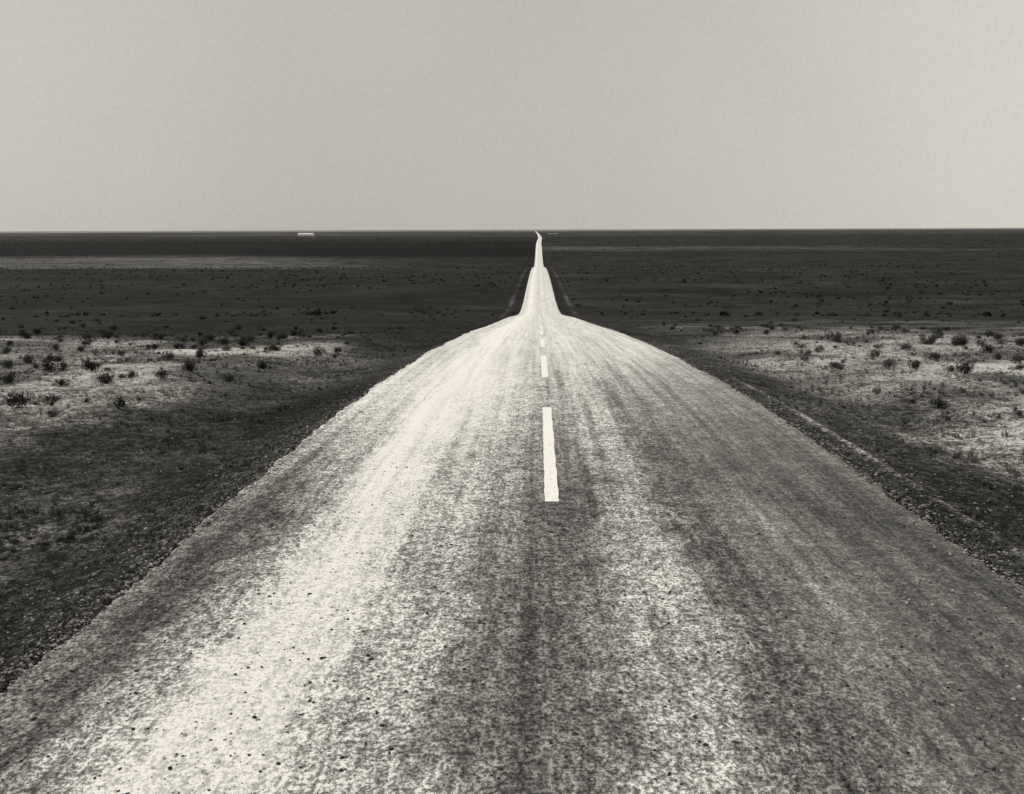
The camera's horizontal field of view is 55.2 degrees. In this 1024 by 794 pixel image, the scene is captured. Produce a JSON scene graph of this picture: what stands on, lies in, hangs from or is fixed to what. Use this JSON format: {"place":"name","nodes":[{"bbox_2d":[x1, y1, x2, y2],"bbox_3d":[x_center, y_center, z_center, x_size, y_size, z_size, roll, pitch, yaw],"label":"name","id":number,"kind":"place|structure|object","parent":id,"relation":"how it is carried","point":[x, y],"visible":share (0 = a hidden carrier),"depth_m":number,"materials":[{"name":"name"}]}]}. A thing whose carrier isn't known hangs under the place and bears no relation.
{"place":"outdoors","nodes":[
{"label":"outdoors","id":0,"kind":"place"},
{"bbox_2d":[0,231,1023,793],"bbox_3d":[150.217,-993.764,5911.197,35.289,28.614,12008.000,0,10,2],"label":"road","id":1,"kind":"structure","parent":0,"point":[514,349],"depth_m":7.86,"materials":[{"name":"grey asphalt"}]},
{"bbox_2d":[539,317,558,500],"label":"road centre line","id":2,"kind":"object","parent":1,"relation":"on","point":[551,492],"visible":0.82,"depth_m":14.45,"materials":[{"name":"paint"}]},
{"bbox_2d":[0,228,1023,691],"bbox_3d":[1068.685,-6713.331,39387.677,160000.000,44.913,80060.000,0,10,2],"label":"ground","id":3,"kind":"structure","parent":0,"point":[460,292],"depth_m":66.78,"materials":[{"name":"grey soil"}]},
{"bbox_2d":[298,233,313,235],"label":"farm shed","id":4,"kind":"structure","parent":3,"relation":"on","point":[305,234],"depth_m":2869.64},
{"bbox_2d":[0,235,1023,489],"bbox_3d":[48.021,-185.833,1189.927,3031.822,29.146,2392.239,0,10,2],"label":"sagebrush","id":5,"kind":"object","parent":3,"relation":"on","point":[960,339],"visible":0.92,"depth_m":46.14,"materials":[{"name":"black plant"}]},
{"bbox_2d":[0,336,1023,793],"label":"gravel","id":6,"kind":"structure","parent":0,"point":[32,656],"depth_m":9.65,"materials":[{"name":"grey gravel"}]},
{"bbox_2d":[0,0,1023,230],"label":"sky","id":7,"kind":"structure","parent":0,"point":[116,115],"materials":[{"name":"grey"}]}
]}

